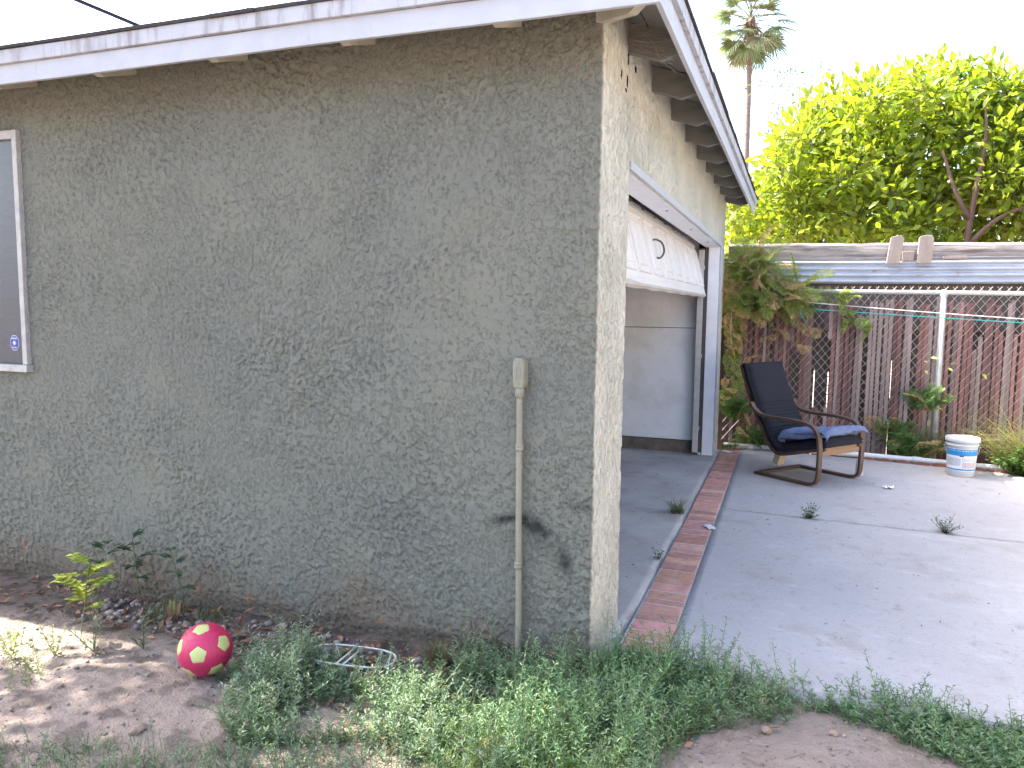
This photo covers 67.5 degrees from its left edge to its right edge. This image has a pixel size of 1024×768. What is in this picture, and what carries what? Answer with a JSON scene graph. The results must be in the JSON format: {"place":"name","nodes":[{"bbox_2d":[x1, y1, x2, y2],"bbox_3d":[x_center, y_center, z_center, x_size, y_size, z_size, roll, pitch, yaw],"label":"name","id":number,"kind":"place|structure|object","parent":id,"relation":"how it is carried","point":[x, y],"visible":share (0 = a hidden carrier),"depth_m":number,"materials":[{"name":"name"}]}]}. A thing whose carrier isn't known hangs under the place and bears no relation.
{"place":"outdoors","nodes":[
{"label":"outdoors","id":0,"kind":"place"},
{"bbox_2d":[73,0,139,25],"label":"power cable","id":1,"kind":"object","parent":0,"point":[104,11],"visible":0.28,"depth_m":9.39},
{"bbox_2d":[0,361,1016,767],"bbox_3d":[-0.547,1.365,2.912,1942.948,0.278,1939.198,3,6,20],"label":"ground","id":2,"kind":"structure","parent":0,"point":[122,679],"depth_m":2.95,"materials":[{"name":"brown soil"}]},
{"bbox_2d":[0,627,22,657],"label":"sprout","id":3,"kind":"object","parent":2,"relation":"on","point":[10,646],"visible":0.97,"depth_m":3.30,"materials":[{"name":"green plant"}]},
{"bbox_2d":[40,624,67,655],"bbox_3d":[-2.004,1.108,3.331,0.124,0.165,0.083,-5,8,-44],"label":"sprout","id":4,"kind":"object","parent":2,"relation":"on","point":[51,646],"visible":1,"depth_m":3.35,"materials":[{"name":"green plant"}]},
{"bbox_2d":[48,552,116,640],"bbox_3d":[-1.934,0.981,3.480,0.266,0.415,0.233,-1,6,-19],"label":"wild lettuce","id":5,"kind":"object","parent":2,"relation":"on","point":[82,590],"visible":0.98,"depth_m":3.47,"materials":[{"name":"green plant"}]},
{"bbox_2d":[67,586,105,651],"bbox_3d":[-1.861,1.041,3.378,0.130,0.304,0.200,3,6,20],"label":"horseweed","id":6,"kind":"object","parent":2,"relation":"on","point":[94,642],"visible":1,"depth_m":3.39,"materials":[{"name":"green plant"}]},
{"bbox_2d":[87,539,119,601],"bbox_3d":[-2.115,0.967,3.975,0.155,0.345,0.155,1,6,-1],"label":"wild lettuce","id":7,"kind":"object","parent":2,"relation":"on","point":[98,545],"visible":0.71,"depth_m":3.98,"materials":[{"name":"green plant"}]},
{"bbox_2d":[114,529,155,603],"bbox_3d":[-1.916,0.952,3.920,0.205,0.386,0.180,-3,7,-33],"label":"wild lettuce","id":8,"kind":"object","parent":2,"relation":"on","point":[138,564],"visible":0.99,"depth_m":3.93,"materials":[{"name":"green plant"}]},
{"bbox_2d":[128,725,143,735],"bbox_3d":[-1.361,1.256,2.772,0.055,0.033,0.040,-20,-21,-20],"label":"rock","id":9,"kind":"object","parent":2,"relation":"on","point":[137,730],"visible":0.97,"depth_m":2.76,"materials":[{"name":"beige stone"}]},
{"bbox_2d":[127,612,151,649],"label":"horseweed","id":10,"kind":"object","parent":2,"relation":"on","point":[140,639],"visible":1,"depth_m":3.44,"materials":[{"name":"green plant"}]},
{"bbox_2d":[139,595,189,621],"bbox_3d":[-1.734,1.114,3.829,0.300,0.092,0.300,3,6,20],"label":"grass tuft","id":11,"kind":"object","parent":2,"relation":"on","point":[165,610],"visible":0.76,"depth_m":3.83,"materials":[{"name":"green plant"}]},
{"bbox_2d":[167,599,180,619],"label":"broad leaf","id":12,"kind":"object","parent":2,"relation":"on","point":[172,609],"visible":1,"depth_m":3.75,"materials":[{"name":"green plant"}]},
{"bbox_2d":[159,546,197,609],"bbox_3d":[-1.671,0.979,3.841,0.144,0.369,0.173,-5,8,-42],"label":"wild lettuce","id":13,"kind":"object","parent":2,"relation":"on","point":[180,559],"visible":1,"depth_m":3.84,"materials":[{"name":"green plant"}]},
{"bbox_2d":[177,622,232,676],"bbox_3d":[-1.276,1.104,3.186,0.216,0.216,0.217,3,6,20],"label":"ball","id":14,"kind":"object","parent":2,"relation":"on","point":[204,649],"visible":1,"depth_m":3.11,"materials":[{"name":"plastic"}]},
{"bbox_2d":[184,602,231,623],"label":"grass tuft","id":15,"kind":"object","parent":2,"relation":"on","point":[213,614],"visible":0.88,"depth_m":3.80,"materials":[{"name":"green plant"}]},
{"bbox_2d":[73,598,452,678],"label":"gravel","id":16,"kind":"structure","parent":2,"relation":"on","point":[109,604],"depth_m":3.72,"materials":[{"name":"grey gravel"}]},
{"bbox_2d":[311,643,396,681],"bbox_3d":[-0.680,1.212,3.236,0.378,0.144,0.204,4,3,7],"label":"wire rack","id":17,"kind":"object","parent":2,"relation":"on","point":[353,655],"visible":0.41,"depth_m":3.25,"materials":[{"name":"white metal"}]},
{"bbox_2d":[0,0,757,675],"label":"garage","id":18,"kind":"structure","parent":2,"relation":"on","point":[396,318],"depth_m":3.56,"materials":[{"name":"paint"}]},
{"bbox_2d":[0,129,33,371],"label":"window","id":19,"kind":"structure","parent":18,"relation":"in","point":[15,335],"depth_m":4.19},
{"bbox_2d":[624,18,677,72],"bbox_3d":[0.605,-1.453,3.290,0.239,0.208,0.273,3,6,20],"label":"twig bundle","id":20,"kind":"object","parent":18,"relation":"hanging from","point":[644,34],"visible":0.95,"depth_m":3.29,"materials":[{"name":"brown plant"}]},
{"bbox_2d":[626,197,705,297],"bbox_3d":[0.027,-1.139,6.075,2.503,0.822,4.400,3,6,20],"label":"garage door","id":21,"kind":"structure","parent":18,"relation":"in","point":[660,258],"depth_m":5.40,"materials":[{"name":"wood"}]},
{"bbox_2d":[410,632,465,667],"bbox_3d":[-0.305,1.148,3.336,0.290,0.139,0.311,3,6,20],"label":"dry tuft","id":22,"kind":"object","parent":2,"relation":"on","point":[433,656],"visible":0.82,"depth_m":3.34,"materials":[{"name":"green plant"}]},
{"bbox_2d":[0,615,961,767],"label":"grit","id":23,"kind":"object","parent":2,"relation":"on","point":[690,739],"visible":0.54,"depth_m":2.83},
{"bbox_2d":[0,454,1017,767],"bbox_3d":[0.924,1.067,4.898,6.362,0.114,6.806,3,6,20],"label":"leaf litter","id":24,"kind":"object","parent":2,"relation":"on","point":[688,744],"visible":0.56,"depth_m":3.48,"materials":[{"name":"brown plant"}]},
{"bbox_2d":[0,604,1023,767],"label":"weeds","id":25,"kind":"object","parent":2,"relation":"on","point":[274,672],"visible":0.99,"depth_m":2.84,"materials":[{"name":"green plant"}]},
{"bbox_2d":[715,711,727,722],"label":"grass tuft","id":26,"kind":"object","parent":2,"relation":"on","point":[721,718],"visible":0.46,"depth_m":2.91,"materials":[{"name":"plant"}]},
{"bbox_2d":[699,0,806,240],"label":"palm tree","id":27,"kind":"object","parent":2,"relation":"on","point":[748,50],"visible":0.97,"depth_m":31.42,"materials":[{"name":"green plant"}]},
{"bbox_2d":[761,725,771,733],"bbox_3d":[0.947,1.287,2.850,0.038,0.031,0.049,19,-2,37],"label":"rock","id":28,"kind":"object","parent":2,"relation":"on","point":[765,729],"visible":1,"depth_m":2.84,"materials":[{"name":"beige stone"}]},
{"bbox_2d":[725,54,849,241],"bbox_3d":[5.471,-3.225,15.804,3.372,6.612,2.698,0,6,-5],"label":"slender tree","id":29,"kind":"object","parent":2,"relation":"on","point":[782,84],"visible":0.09,"depth_m":15.41,"materials":[{"name":"green plant"}]},
{"bbox_2d":[827,729,838,736],"bbox_3d":[1.183,1.288,2.823,0.036,0.030,0.045,23,-25,-31],"label":"rock","id":30,"kind":"object","parent":2,"relation":"on","point":[833,732],"visible":1,"depth_m":2.81,"materials":[{"name":"beige stone"}]},
{"bbox_2d":[717,235,1023,472],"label":"board fence","id":31,"kind":"object","parent":2,"relation":"on","point":[925,261],"visible":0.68,"depth_m":8.07,"materials":[{"name":"wood"}]},
{"bbox_2d":[722,286,1023,464],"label":"chain link fence","id":32,"kind":"object","parent":2,"relation":"on","point":[939,327],"visible":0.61,"depth_m":7.85,"materials":[{"name":"metal"}]},
{"bbox_2d":[719,392,751,420],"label":"fern","id":33,"kind":"object","parent":32,"relation":"attached to","point":[734,411],"visible":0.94,"depth_m":8.31,"materials":[{"name":"green plant"}]},
{"bbox_2d":[719,227,872,413],"bbox_3d":[2.858,-0.641,8.079,1.742,2.021,0.744,3,6,20],"label":"fern vine","id":34,"kind":"object","parent":32,"relation":"attached to","point":[749,284],"visible":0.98,"depth_m":8.06,"materials":[{"name":"green plant"}]},
{"bbox_2d":[727,294,1021,318],"bbox_3d":[4.466,-0.711,7.514,4.571,0.313,0.007,3,6,20],"label":"clothesline","id":35,"kind":"object","parent":32,"relation":"attached to","point":[914,311],"visible":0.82,"depth_m":7.66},
{"bbox_2d":[729,299,731,346],"bbox_3d":[2.365,-0.678,8.271,0.037,0.561,0.013,3,6,20],"label":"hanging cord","id":36,"kind":"object","parent":35,"relation":"hanging from","point":[730,327],"visible":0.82,"depth_m":8.28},
{"bbox_2d":[752,301,1023,323],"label":"clothesline","id":37,"kind":"object","parent":32,"relation":"attached to","point":[911,315],"visible":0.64,"depth_m":7.67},
{"bbox_2d":[864,415,914,434],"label":"fern","id":38,"kind":"object","parent":32,"relation":"attached to","point":[892,427],"visible":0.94,"depth_m":7.88,"materials":[{"name":"green plant"}]},
{"bbox_2d":[899,382,955,410],"bbox_3d":[4.174,0.134,7.705,0.494,0.313,0.312,2,6,10],"label":"fern","id":39,"kind":"object","parent":32,"relation":"attached to","point":[926,402],"visible":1,"depth_m":7.71,"materials":[{"name":"green plant"}]},
{"bbox_2d":[908,297,986,425],"bbox_3d":[4.356,-0.200,7.673,0.730,1.374,0.099,3,6,20],"label":"vine","id":40,"kind":"object","parent":32,"relation":"attached to","point":[943,389],"visible":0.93,"depth_m":7.72,"materials":[{"name":"green plant"}]},
{"bbox_2d":[724,42,1023,410],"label":"broadleaf tree","id":41,"kind":"object","parent":2,"relation":"on","point":[872,150],"visible":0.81,"depth_m":9.95,"materials":[{"name":"green plant"}]},
{"bbox_2d":[875,420,946,457],"bbox_3d":[4.083,0.576,7.729,0.745,0.428,0.444,3,6,20],"label":"fern","id":42,"kind":"object","parent":2,"relation":"on","point":[905,438],"visible":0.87,"depth_m":7.75,"materials":[{"name":"green plant"}]},
{"bbox_2d":[0,0,1023,241],"label":"sky","id":43,"kind":"structure","parent":0,"point":[842,33],"materials":[{"name":"white"}]},
{"bbox_2d":[596,447,720,665],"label":"garage floor","id":44,"kind":"structure","parent":0,"point":[648,520],"depth_m":5.75,"materials":[{"name":"concrete"}]},
{"bbox_2d":[651,547,664,558],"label":"crack weed","id":45,"kind":"object","parent":44,"relation":"on","point":[658,556],"visible":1,"depth_m":4.63,"materials":[{"name":"green plant"}]},
{"bbox_2d":[655,492,698,513],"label":"grass tuft","id":46,"kind":"object","parent":44,"relation":"on","point":[677,509],"visible":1,"depth_m":5.67,"materials":[{"name":"green plant"}]},
{"bbox_2d":[616,448,739,666],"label":"brick path","id":47,"kind":"structure","parent":0,"point":[668,592],"depth_m":4.50,"materials":[{"name":"red brick"}]},
{"bbox_2d":[704,524,715,529],"bbox_3d":[1.366,0.984,5.284,0.058,0.014,0.110,0,6,-10],"label":"paper scrap","id":48,"kind":"object","parent":47,"relation":"on","point":[709,526],"visible":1,"depth_m":5.28,"materials":[{"name":"white paper"}]},
{"bbox_2d":[721,441,741,449],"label":"grass tuft","id":49,"kind":"object","parent":47,"relation":"on","point":[729,447],"visible":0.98,"depth_m":8.26,"materials":[{"name":"green plant"}]},
{"bbox_2d":[665,508,1023,734],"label":"patio","id":50,"kind":"structure","parent":0,"point":[786,598],"depth_m":3.88,"materials":[{"name":"concrete"}]},
{"bbox_2d":[855,458,863,475],"bbox_3d":[3.184,0.743,7.016,0.066,0.199,0.066,3,6,20],"label":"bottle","id":51,"kind":"object","parent":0,"point":[856,467],"visible":0.16,"depth_m":7.01,"materials":[{"name":"white plastic"}]},
{"bbox_2d":[720,449,1023,541],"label":"patio","id":52,"kind":"structure","parent":0,"point":[917,497],"depth_m":6.28,"materials":[{"name":"concrete"}]},
{"bbox_2d":[725,414,766,449],"bbox_3d":[2.657,0.512,8.266,0.652,0.446,0.414,3,6,20],"label":"fern","id":53,"kind":"object","parent":52,"relation":"on","point":[756,437],"visible":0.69,"depth_m":8.27,"materials":[{"name":"green plant"}]},
{"bbox_2d":[740,361,864,485],"bbox_3d":[2.622,0.329,7.010,0.652,1.014,0.969,-3,7,-33],"label":"armchair","id":54,"kind":"object","parent":52,"relation":"on","point":[775,406],"visible":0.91,"depth_m":7.04,"materials":[{"name":"black fabric"}]},
{"bbox_2d":[778,425,868,441],"bbox_3d":[2.759,0.435,6.811,0.601,0.182,0.519,-3,7,-33],"label":"towel","id":55,"kind":"object","parent":54,"relation":"on","point":[804,432],"visible":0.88,"depth_m":6.67,"materials":[{"name":"blue fabric"}]},
{"bbox_2d":[800,502,819,517],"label":"crack weed","id":56,"kind":"object","parent":52,"relation":"on","point":[808,515],"visible":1,"depth_m":5.58,"materials":[{"name":"green plant"}]},
{"bbox_2d":[723,442,1007,471],"bbox_3d":[4.379,0.789,7.412,4.582,0.068,0.197,4,6,27],"label":"pipe","id":57,"kind":"object","parent":52,"relation":"on","point":[913,459],"visible":0.6,"depth_m":7.74,"materials":[{"name":"white plastic"}]},
{"bbox_2d":[864,457,875,460],"bbox_3d":[3.629,0.768,7.802,0.150,0.048,0.024,-2,-8,31],"label":"edging tile","id":58,"kind":"object","parent":52,"relation":"on","point":[868,458],"visible":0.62,"depth_m":7.79,"materials":[{"name":"ceramic"}]},
{"bbox_2d":[878,458,892,461],"bbox_3d":[3.768,0.776,7.718,0.150,0.048,0.024,7,5,29],"label":"edging tile","id":59,"kind":"object","parent":52,"relation":"on","point":[885,460],"visible":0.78,"depth_m":7.71,"materials":[{"name":"ceramic"}]},
{"bbox_2d":[895,460,911,463],"bbox_3d":[3.905,0.783,7.640,0.150,0.048,0.024,4,1,28],"label":"edging tile","id":60,"kind":"object","parent":52,"relation":"on","point":[903,461],"visible":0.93,"depth_m":7.63,"materials":[{"name":"ceramic"}]},
{"bbox_2d":[913,462,929,465],"bbox_3d":[4.043,0.794,7.560,0.150,0.048,0.024,5,2,30],"label":"edging tile","id":61,"kind":"object","parent":52,"relation":"on","point":[921,463],"visible":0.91,"depth_m":7.55,"materials":[{"name":"ceramic"}]},
{"bbox_2d":[931,463,945,466],"bbox_3d":[4.181,0.800,7.483,0.150,0.048,0.024,2,-4,27],"label":"edging tile","id":62,"kind":"object","parent":52,"relation":"on","point":[939,465],"visible":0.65,"depth_m":7.48,"materials":[{"name":"ceramic"}]},
{"bbox_2d":[930,514,964,533],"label":"crack weed","id":63,"kind":"object","parent":52,"relation":"on","point":[944,530],"visible":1,"depth_m":5.24,"materials":[{"name":"green plant"}]},
{"bbox_2d":[944,434,980,476],"bbox_3d":[4.164,0.666,7.099,0.297,0.356,0.289,3,6,20],"label":"bucket","id":64,"kind":"object","parent":52,"relation":"on","point":[962,452],"visible":1,"depth_m":7.00,"materials":[{"name":"white plastic"}]},
{"bbox_2d":[905,395,1023,463],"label":"tall grass","id":65,"kind":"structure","parent":52,"relation":"on","point":[991,443],"depth_m":7.32,"materials":[{"name":"green plant"}]},
{"bbox_2d":[975,467,986,471],"bbox_3d":[4.456,0.824,7.321,0.150,0.048,0.024,7,8,34],"label":"edging tile","id":66,"kind":"object","parent":52,"relation":"on","point":[979,469],"visible":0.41,"depth_m":7.30,"materials":[{"name":"ceramic"}]},
{"bbox_2d":[988,469,1006,473],"bbox_3d":[4.595,0.827,7.246,0.150,0.048,0.024,1,-5,26],"label":"edging tile","id":67,"kind":"object","parent":52,"relation":"on","point":[998,470],"visible":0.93,"depth_m":7.24,"materials":[{"name":"ceramic"}]},
{"bbox_2d":[985,443,1023,476],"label":"leafy weed","id":68,"kind":"object","parent":52,"relation":"on","point":[1015,465],"visible":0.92,"depth_m":7.11,"materials":[{"name":"green plant"}]}
]}

